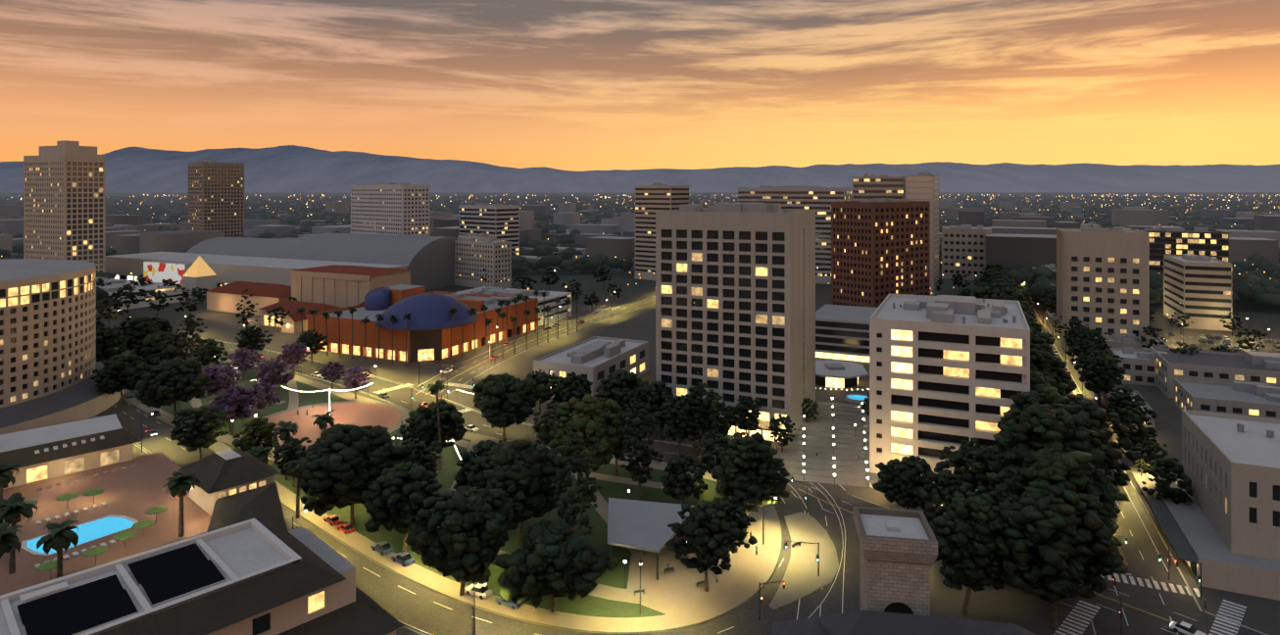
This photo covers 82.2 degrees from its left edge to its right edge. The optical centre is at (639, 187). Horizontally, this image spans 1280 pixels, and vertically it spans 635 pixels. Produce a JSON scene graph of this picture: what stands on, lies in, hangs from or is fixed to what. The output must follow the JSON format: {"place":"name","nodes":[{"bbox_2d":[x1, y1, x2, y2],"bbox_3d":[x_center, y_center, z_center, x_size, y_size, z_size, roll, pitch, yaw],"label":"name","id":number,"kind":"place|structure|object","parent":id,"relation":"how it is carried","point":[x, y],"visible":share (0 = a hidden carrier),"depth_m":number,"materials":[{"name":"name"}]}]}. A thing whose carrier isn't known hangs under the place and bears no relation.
{"place":"outdoors","nodes":[
{"label":"outdoors","id":0,"kind":"place"},
{"bbox_2d":[23,140,105,272],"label":"tower","id":1,"kind":"structure","parent":0,"point":[64,207],"depth_m":498.15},
{"bbox_2d":[272,436,311,487],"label":"park tree","id":2,"kind":"object","parent":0,"point":[291,447],"visible":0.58,"depth_m":174.12,"materials":[{"name":"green plant"}]},
{"bbox_2d":[398,398,467,460],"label":"park tree","id":3,"kind":"object","parent":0,"point":[423,420],"visible":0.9,"depth_m":189.57,"materials":[{"name":"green plant"}]},
{"bbox_2d":[96,346,782,634],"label":"park ground","id":4,"kind":"structure","parent":0,"point":[677,598],"depth_m":147.01,"materials":[{"name":"plant"}]},
{"bbox_2d":[96,326,129,363],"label":"park tree","id":5,"kind":"object","parent":4,"relation":"on","point":[107,340],"visible":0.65,"depth_m":284.50,"materials":[{"name":"green plant"}]},
{"bbox_2d":[112,316,158,350],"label":"park tree","id":6,"kind":"object","parent":4,"relation":"on","point":[136,329],"visible":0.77,"depth_m":299.32,"materials":[{"name":"green plant"}]},
{"bbox_2d":[129,331,193,372],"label":"park tree","id":7,"kind":"object","parent":4,"relation":"on","point":[154,348],"visible":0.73,"depth_m":261.99,"materials":[{"name":"green plant"}]},
{"bbox_2d":[133,355,213,417],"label":"park tree","id":8,"kind":"object","parent":4,"relation":"on","point":[167,382],"visible":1,"depth_m":223.49,"materials":[{"name":"green plant"}]},
{"bbox_2d":[190,338,228,365],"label":"park tree","id":9,"kind":"object","parent":4,"relation":"on","point":[210,348],"visible":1,"depth_m":279.08,"materials":[{"name":"green plant"}]},
{"bbox_2d":[200,363,242,403],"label":"park tree","id":10,"kind":"object","parent":4,"relation":"on","point":[221,376],"visible":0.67,"depth_m":241.80,"materials":[{"name":"purple plant"}]},
{"bbox_2d":[206,385,266,432],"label":"park tree","id":11,"kind":"object","parent":4,"relation":"on","point":[234,402],"visible":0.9,"depth_m":213.69,"materials":[{"name":"purple plant"}]},
{"bbox_2d":[225,346,265,380],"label":"park tree","id":12,"kind":"object","parent":4,"relation":"on","point":[241,358],"visible":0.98,"depth_m":271.72,"materials":[{"name":"purple plant"}]},
{"bbox_2d":[235,325,273,356],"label":"park tree","id":13,"kind":"object","parent":4,"relation":"on","point":[251,336],"visible":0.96,"depth_m":300.43,"materials":[{"name":"green plant"}]},
{"bbox_2d":[232,415,281,454],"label":"park tree","id":14,"kind":"object","parent":4,"relation":"on","point":[260,430],"visible":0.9,"depth_m":188.32,"materials":[{"name":"green plant"}]},
{"bbox_2d":[253,356,295,391],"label":"park tree","id":15,"kind":"object","parent":4,"relation":"on","point":[270,371],"visible":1,"depth_m":253.19,"materials":[{"name":"purple plant"}]},
{"bbox_2d":[0,289,579,578],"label":"palm trees","id":16,"kind":"object","parent":4,"relation":"on","point":[59,538],"visible":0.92,"depth_m":131.52,"materials":[{"name":"green plant"}]},
{"bbox_2d":[297,423,424,524],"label":"park tree","id":17,"kind":"object","parent":4,"relation":"on","point":[342,466],"visible":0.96,"depth_m":151.06,"materials":[{"name":"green plant"}]},
{"bbox_2d":[360,461,443,552],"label":"park tree","id":18,"kind":"object","parent":4,"relation":"on","point":[404,483],"visible":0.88,"depth_m":140.42,"materials":[{"name":"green plant"}]},
{"bbox_2d":[397,438,443,480],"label":"park tree","id":19,"kind":"object","parent":4,"relation":"on","point":[427,460],"visible":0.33,"depth_m":167.34,"materials":[{"name":"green plant"}]},
{"bbox_2d":[404,485,513,595],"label":"park tree","id":20,"kind":"object","parent":4,"relation":"on","point":[464,542],"visible":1,"depth_m":124.46,"materials":[{"name":"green plant"}]},
{"bbox_2d":[471,372,544,441],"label":"park tree","id":21,"kind":"object","parent":4,"relation":"on","point":[504,401],"visible":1,"depth_m":204.09,"materials":[{"name":"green plant"}]},
{"bbox_2d":[552,430,602,535],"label":"park tree","id":22,"kind":"object","parent":4,"relation":"on","point":[566,513],"visible":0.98,"depth_m":138.78,"materials":[{"name":"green plant"}]},
{"bbox_2d":[546,393,627,491],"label":"park tree","id":23,"kind":"object","parent":4,"relation":"on","point":[589,415],"visible":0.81,"depth_m":169.62,"materials":[{"name":"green plant"}]},
{"bbox_2d":[613,396,666,500],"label":"park tree","id":24,"kind":"object","parent":4,"relation":"on","point":[645,459],"visible":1,"depth_m":167.58,"materials":[{"name":"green plant"}]},
{"bbox_2d":[607,497,800,595],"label":"park pavilion","id":25,"kind":"structure","parent":4,"relation":"on","point":[638,524],"depth_m":143.25,"materials":[{"name":"grey"}]},
{"bbox_2d":[708,495,757,570],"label":"park tree","id":26,"kind":"object","parent":4,"relation":"on","point":[731,508],"visible":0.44,"depth_m":136.03,"materials":[{"name":"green plant"}]},
{"bbox_2d":[411,364,1201,634],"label":"traffic signals","id":27,"kind":"object","parent":4,"relation":"on","point":[1114,580],"visible":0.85,"depth_m":128.79,"materials":[{"name":"grey"}]},
{"bbox_2d":[452,439,503,489],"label":"park tree","id":28,"kind":"object","parent":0,"point":[481,448],"visible":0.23,"depth_m":158.03,"materials":[{"name":"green plant"}]},
{"bbox_2d":[466,438,572,545],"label":"park tree","id":29,"kind":"object","parent":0,"point":[522,472],"visible":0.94,"depth_m":144.12,"materials":[{"name":"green plant"}]},
{"bbox_2d":[532,401,559,449],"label":"park tree","id":30,"kind":"object","parent":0,"point":[545,428],"visible":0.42,"depth_m":189.17,"materials":[{"name":"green plant"}]},
{"bbox_2d":[491,516,617,612],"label":"park tree","id":31,"kind":"object","parent":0,"point":[557,557],"visible":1,"depth_m":119.62,"materials":[{"name":"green plant"}]},
{"bbox_2d":[0,192,1279,634],"bbox_3d":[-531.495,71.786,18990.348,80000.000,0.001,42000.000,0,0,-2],"label":"ground","id":32,"kind":"structure","parent":0,"point":[1017,608],"depth_m":309.10,"materials":[{"name":"concrete"}]},
{"bbox_2d":[0,258,123,435],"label":"round hotel","id":33,"kind":"structure","parent":32,"relation":"on","point":[48,364],"depth_m":223.03,"materials":[{"name":"beige concrete"}]},
{"bbox_2d":[96,277,185,313],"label":"white annex","id":34,"kind":"object","parent":32,"relation":"on","point":[117,284],"visible":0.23,"depth_m":451.30,"materials":[{"name":"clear glass"}]},
{"bbox_2d":[0,414,286,599],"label":"poolside buildings","id":35,"kind":"structure","parent":32,"relation":"on","point":[237,486],"depth_m":147.22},
{"bbox_2d":[0,451,404,634],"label":"hotel complex","id":36,"kind":"structure","parent":32,"relation":"on","point":[160,576],"depth_m":99.63,"materials":[{"name":"concrete"}]},
{"bbox_2d":[2,436,167,579],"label":"pool furniture","id":37,"kind":"object","parent":36,"relation":"on","point":[102,548],"visible":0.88,"depth_m":124.52,"materials":[{"name":"green"}]},
{"bbox_2d":[188,160,244,237],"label":"tower","id":38,"kind":"structure","parent":32,"relation":"on","point":[216,195],"depth_m":720.06,"materials":[{"name":"brown concrete"}]},
{"bbox_2d":[105,232,457,298],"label":"convention center","id":39,"kind":"structure","parent":32,"relation":"on","point":[428,262],"depth_m":525.04,"materials":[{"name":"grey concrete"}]},
{"bbox_2d":[205,264,410,333],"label":"theater building","id":40,"kind":"structure","parent":32,"relation":"on","point":[323,288],"depth_m":401.67,"materials":[{"name":"beige concrete"}]},
{"bbox_2d":[350,182,429,236],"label":"office building","id":41,"kind":"structure","parent":32,"relation":"on","point":[393,209],"depth_m":608.43,"materials":[{"name":"grey concrete"}]},
{"bbox_2d":[307,284,538,362],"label":"museum building","id":42,"kind":"structure","parent":32,"relation":"on","point":[433,345],"depth_m":319.85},
{"bbox_2d":[364,287,478,330],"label":"dome","id":43,"kind":"structure","parent":42,"relation":"on","point":[429,311],"depth_m":305.93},
{"bbox_2d":[454,237,511,288],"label":"block","id":44,"kind":"structure","parent":32,"relation":"on","point":[490,256],"depth_m":525.61,"materials":[{"name":"grey concrete"}]},
{"bbox_2d":[459,202,519,254],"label":"block","id":45,"kind":"structure","parent":32,"relation":"on","point":[501,222],"depth_m":668.84,"materials":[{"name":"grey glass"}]},
{"bbox_2d":[456,286,571,326],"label":"white building","id":46,"kind":"structure","parent":32,"relation":"on","point":[549,297],"depth_m":401.81,"materials":[{"name":"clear glass"}]},
{"bbox_2d":[537,371,592,405],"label":"tree","id":47,"kind":"object","parent":32,"relation":"on","point":[571,384],"visible":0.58,"depth_m":215.54,"materials":[{"name":"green plant"}]},
{"bbox_2d":[533,336,648,397],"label":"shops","id":48,"kind":"structure","parent":32,"relation":"on","point":[595,360],"depth_m":262.88,"materials":[{"name":"grey concrete"}]},
{"bbox_2d":[592,369,648,417],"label":"tree","id":49,"kind":"object","parent":32,"relation":"on","point":[622,384],"visible":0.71,"depth_m":213.31,"materials":[{"name":"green plant"}]},
{"bbox_2d":[0,193,1279,273],"bbox_3d":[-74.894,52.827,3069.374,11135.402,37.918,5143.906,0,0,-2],"label":"distant buildings","id":50,"kind":"structure","parent":32,"relation":"on","point":[1027,241],"depth_m":961.34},
{"bbox_2d":[0,195,1279,309],"bbox_3d":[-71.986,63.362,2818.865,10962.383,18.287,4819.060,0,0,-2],"label":"distant tree canopy","id":51,"kind":"object","parent":32,"relation":"on","point":[1255,287],"visible":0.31,"depth_m":1430.33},
{"bbox_2d":[624,381,676,438],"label":"tree","id":52,"kind":"object","parent":32,"relation":"on","point":[657,393],"visible":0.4,"depth_m":208.49,"materials":[{"name":"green plant"}]},
{"bbox_2d":[635,182,689,280],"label":"block","id":53,"kind":"structure","parent":32,"relation":"on","point":[651,200],"depth_m":572.11,"materials":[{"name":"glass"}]},
{"bbox_2d":[93,295,1268,634],"bbox_3d":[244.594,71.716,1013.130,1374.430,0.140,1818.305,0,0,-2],"label":"road kerbs","id":54,"kind":"structure","parent":32,"relation":"on","point":[840,486],"depth_m":176.54,"materials":[{"name":"concrete"}]},
{"bbox_2d":[96,252,1267,378],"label":"trees","id":55,"kind":"object","parent":32,"relation":"on","point":[199,296],"visible":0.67,"depth_m":393.09,"materials":[{"name":"green plant"}]},
{"bbox_2d":[117,291,1270,634],"bbox_3d":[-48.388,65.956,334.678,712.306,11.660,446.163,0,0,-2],"label":"lamp posts","id":56,"kind":"object","parent":32,"relation":"on","point":[629,491],"visible":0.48,"depth_m":198.80,"materials":[{"name":"grey"}]},
{"bbox_2d":[655,202,815,442],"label":"tower","id":57,"kind":"structure","parent":32,"relation":"on","point":[735,301],"depth_m":214.22,"materials":[{"name":"beige concrete"}]},
{"bbox_2d":[726,395,761,435],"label":"tree","id":58,"kind":"object","parent":32,"relation":"on","point":[747,418],"visible":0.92,"depth_m":204.43,"materials":[{"name":"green plant"}]},
{"bbox_2d":[768,414,796,452],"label":"tree","id":59,"kind":"object","parent":32,"relation":"on","point":[782,434],"visible":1,"depth_m":195.73,"materials":[{"name":"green plant"}]},
{"bbox_2d":[696,304,881,488],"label":"plaza buildings","id":60,"kind":"structure","parent":32,"relation":"on","point":[842,332],"depth_m":216.74,"materials":[{"name":"grey concrete"}]},
{"bbox_2d":[738,185,851,284],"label":"block","id":61,"kind":"structure","parent":32,"relation":"on","point":[818,200],"depth_m":550.97,"materials":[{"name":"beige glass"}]},
{"bbox_2d":[852,173,904,200],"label":"tower","id":62,"kind":"structure","parent":32,"relation":"on","point":[866,186],"depth_m":480.87,"materials":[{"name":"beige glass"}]},
{"bbox_2d":[771,505,1036,634],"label":"stone building","id":63,"kind":"structure","parent":32,"relation":"on","point":[899,552],"depth_m":81.34,"materials":[{"name":"stone"}]},
{"bbox_2d":[904,172,938,295],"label":"building","id":64,"kind":"structure","parent":32,"relation":"on","point":[921,186],"depth_m":469.38,"materials":[{"name":"beige"}]},
{"bbox_2d":[869,293,1030,491],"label":"block","id":65,"kind":"structure","parent":32,"relation":"on","point":[942,375],"depth_m":179.34,"materials":[{"name":"white"}]},
{"bbox_2d":[934,437,987,489],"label":"corner tree","id":66,"kind":"object","parent":32,"relation":"on","point":[961,455],"visible":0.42,"depth_m":163.34,"materials":[{"name":"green plant"}]},
{"bbox_2d":[941,224,991,280],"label":"block","id":67,"kind":"structure","parent":32,"relation":"on","point":[963,249],"depth_m":574.45,"materials":[{"name":"grey concrete"}]},
{"bbox_2d":[929,491,1032,615],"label":"corner tree","id":68,"kind":"object","parent":32,"relation":"on","point":[972,548],"visible":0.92,"depth_m":119.81,"materials":[{"name":"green plant"}]},
{"bbox_2d":[959,445,1005,500],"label":"corner tree","id":69,"kind":"object","parent":32,"relation":"on","point":[984,457],"visible":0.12,"depth_m":151.86,"materials":[{"name":"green plant"}]},
{"bbox_2d":[965,485,1017,583],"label":"corner tree","id":70,"kind":"object","parent":32,"relation":"on","point":[986,494],"visible":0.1,"depth_m":132.53,"materials":[{"name":"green plant"}]},
{"bbox_2d":[979,263,1062,333],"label":"street trees","id":71,"kind":"object","parent":32,"relation":"on","point":[996,276],"visible":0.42,"depth_m":380.47,"materials":[{"name":"green plant"}]},
{"bbox_2d":[994,387,1068,435],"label":"street tree","id":72,"kind":"object","parent":32,"relation":"on","point":[1049,395],"visible":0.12,"depth_m":159.33,"materials":[{"name":"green plant"}]},
{"bbox_2d":[1030,347,1077,395],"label":"street tree","id":73,"kind":"object","parent":32,"relation":"on","point":[1045,363],"visible":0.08,"depth_m":197.06,"materials":[{"name":"green plant"}]},
{"bbox_2d":[988,403,1122,483],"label":"street tree","id":74,"kind":"object","parent":32,"relation":"on","point":[1038,426],"visible":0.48,"depth_m":139.66,"materials":[{"name":"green plant"}]},
{"bbox_2d":[995,450,1129,606],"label":"street tree","id":75,"kind":"object","parent":32,"relation":"on","point":[1070,470],"visible":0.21,"depth_m":124.20,"materials":[{"name":"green plant"}]},
{"bbox_2d":[999,481,1128,630],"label":"corner tree","id":76,"kind":"object","parent":32,"relation":"on","point":[1048,538],"visible":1,"depth_m":115.56,"materials":[{"name":"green plant"}]},
{"bbox_2d":[1075,352,1124,406],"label":"street tree","id":77,"kind":"object","parent":32,"relation":"on","point":[1105,368],"visible":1,"depth_m":238.62,"materials":[{"name":"green plant"}]},
{"bbox_2d":[1056,223,1149,350],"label":"block","id":78,"kind":"structure","parent":32,"relation":"on","point":[1103,280],"depth_m":317.55,"materials":[{"name":"beige concrete"}]},
{"bbox_2d":[1101,386,1157,430],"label":"street tree","id":79,"kind":"object","parent":32,"relation":"on","point":[1117,400],"visible":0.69,"depth_m":201.81,"materials":[{"name":"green plant"}]},
{"bbox_2d":[1106,406,1157,468],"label":"street tree","id":80,"kind":"object","parent":32,"relation":"on","point":[1141,434],"visible":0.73,"depth_m":186.22,"materials":[{"name":"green plant"}]},
{"bbox_2d":[1102,333,1168,349],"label":"block","id":81,"kind":"structure","parent":32,"relation":"on","point":[1121,340],"depth_m":307.47,"materials":[{"name":"grey concrete"}]},
{"bbox_2d":[1109,346,1168,387],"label":"block","id":82,"kind":"structure","parent":32,"relation":"on","point":[1140,367],"depth_m":267.93,"materials":[{"name":"grey concrete"}]},
{"bbox_2d":[1131,441,1168,473],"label":"street tree","id":83,"kind":"object","parent":32,"relation":"on","point":[1153,446],"visible":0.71,"depth_m":173.06,"materials":[{"name":"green plant"}]},
{"bbox_2d":[1141,457,1194,504],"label":"street tree","id":84,"kind":"object","parent":32,"relation":"on","point":[1163,488],"visible":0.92,"depth_m":156.58,"materials":[{"name":"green plant"}]},
{"bbox_2d":[1131,226,1229,274],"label":"block","id":85,"kind":"structure","parent":32,"relation":"on","point":[1197,241],"depth_m":490.09,"materials":[{"name":"grey"}]},
{"bbox_2d":[1163,253,1232,331],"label":"block","id":86,"kind":"structure","parent":32,"relation":"on","point":[1198,290],"depth_m":372.69,"materials":[{"name":"beige concrete"}]},
{"bbox_2d":[1131,471,1279,600],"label":"podium","id":87,"kind":"object","parent":32,"relation":"on","point":[1191,533],"visible":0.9,"depth_m":134.48,"materials":[{"name":"grey concrete"}]},
{"bbox_2d":[1181,409,1279,560],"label":"block","id":88,"kind":"structure","parent":87,"relation":"on","point":[1232,472],"depth_m":140.22,"materials":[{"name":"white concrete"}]},
{"bbox_2d":[1149,346,1279,398],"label":"block","id":89,"kind":"structure","parent":32,"relation":"on","point":[1231,368],"depth_m":249.80,"materials":[{"name":"grey concrete"}]},
{"bbox_2d":[1174,378,1279,419],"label":"block","id":90,"kind":"structure","parent":32,"relation":"on","point":[1250,399],"depth_m":226.18,"materials":[{"name":"grey concrete"}]},
{"bbox_2d":[0,145,1279,193],"bbox_3d":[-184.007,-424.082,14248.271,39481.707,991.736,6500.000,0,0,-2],"label":"mountain ridge","id":91,"kind":"structure","parent":0,"point":[289,169],"depth_m":12830.56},
{"bbox_2d":[0,0,1279,171],"label":"sky","id":92,"kind":"structure","parent":0,"point":[575,85],"materials":[{"name":"orange"}]},
{"bbox_2d":[94,295,1263,634],"bbox_3d":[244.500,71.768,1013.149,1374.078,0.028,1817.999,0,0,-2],"label":"road asphalt","id":93,"kind":"structure","parent":0,"point":[419,610],"depth_m":137.85,"materials":[{"name":"asphalt"}]},
{"bbox_2d":[90,353,152,404],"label":"park tree","id":94,"kind":"object","parent":93,"relation":"on","point":[118,373],"visible":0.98,"depth_m":238.84,"materials":[{"name":"green plant"}]},
{"bbox_2d":[169,404,232,459],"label":"park tree","id":95,"kind":"object","parent":93,"relation":"on","point":[201,426],"visible":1,"depth_m":190.09,"materials":[{"name":"green plant"}]},
{"bbox_2d":[95,306,1246,634],"bbox_3d":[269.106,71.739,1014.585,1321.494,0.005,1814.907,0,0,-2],"label":"road markings","id":96,"kind":"object","parent":93,"relation":"on","point":[1140,581],"visible":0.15,"depth_m":127.03,"materials":[{"name":"white paint"}]},
{"bbox_2d":[653,394,705,456],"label":"tree","id":97,"kind":"object","parent":93,"relation":"on","point":[671,415],"visible":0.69,"depth_m":193.69,"materials":[{"name":"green plant"}]},
{"bbox_2d":[677,382,725,461],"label":"park tree","id":98,"kind":"object","parent":93,"relation":"on","point":[695,399],"visible":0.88,"depth_m":189.84,"materials":[{"name":"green plant"}]},
{"bbox_2d":[768,511,839,609],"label":"island pavement","id":99,"kind":"structure","parent":93,"relation":"on","point":[802,578],"depth_m":140.47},
{"bbox_2d":[871,454,932,509],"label":"corner tree","id":100,"kind":"object","parent":93,"relation":"on","point":[901,484],"visible":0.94,"depth_m":154.93,"materials":[{"name":"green plant"}]},
{"bbox_2d":[914,469,978,523],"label":"corner tree","id":101,"kind":"object","parent":93,"relation":"on","point":[941,487],"visible":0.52,"depth_m":144.41,"materials":[{"name":"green plant"}]},
{"bbox_2d":[985,446,1114,556],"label":"street tree","id":102,"kind":"object","parent":93,"relation":"on","point":[1048,452],"visible":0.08,"depth_m":135.47,"materials":[{"name":"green plant"}]},
{"bbox_2d":[1062,393,1138,487],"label":"corner tree","id":103,"kind":"object","parent":93,"relation":"on","point":[1076,404],"visible":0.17,"depth_m":149.96,"materials":[{"name":"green plant"}]},
{"bbox_2d":[659,450,708,503],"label":"park tree","id":104,"kind":"object","parent":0,"point":[678,484],"visible":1,"depth_m":160.49,"materials":[{"name":"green plant"}]},
{"bbox_2d":[664,498,739,591],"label":"park tree","id":105,"kind":"object","parent":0,"point":[699,524],"visible":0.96,"depth_m":128.01,"materials":[{"name":"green plant"}]},
{"bbox_2d":[691,432,735,492],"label":"park tree","id":106,"kind":"object","parent":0,"point":[709,452],"visible":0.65,"depth_m":170.63,"materials":[{"name":"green plant"}]},
{"bbox_2d":[711,432,789,532],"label":"park tree","id":107,"kind":"object","parent":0,"point":[742,473],"visible":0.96,"depth_m":148.28,"materials":[{"name":"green plant"}]},
{"bbox_2d":[831,197,930,307],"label":"brown tower","id":108,"kind":"structure","parent":0,"point":[880,249],"depth_m":404.92,"materials":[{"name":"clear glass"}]},
{"bbox_2d":[1149,332,1279,353],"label":"parking lot","id":109,"kind":"structure","parent":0,"point":[1170,341],"depth_m":338.18,"materials":[{"name":"asphalt"}]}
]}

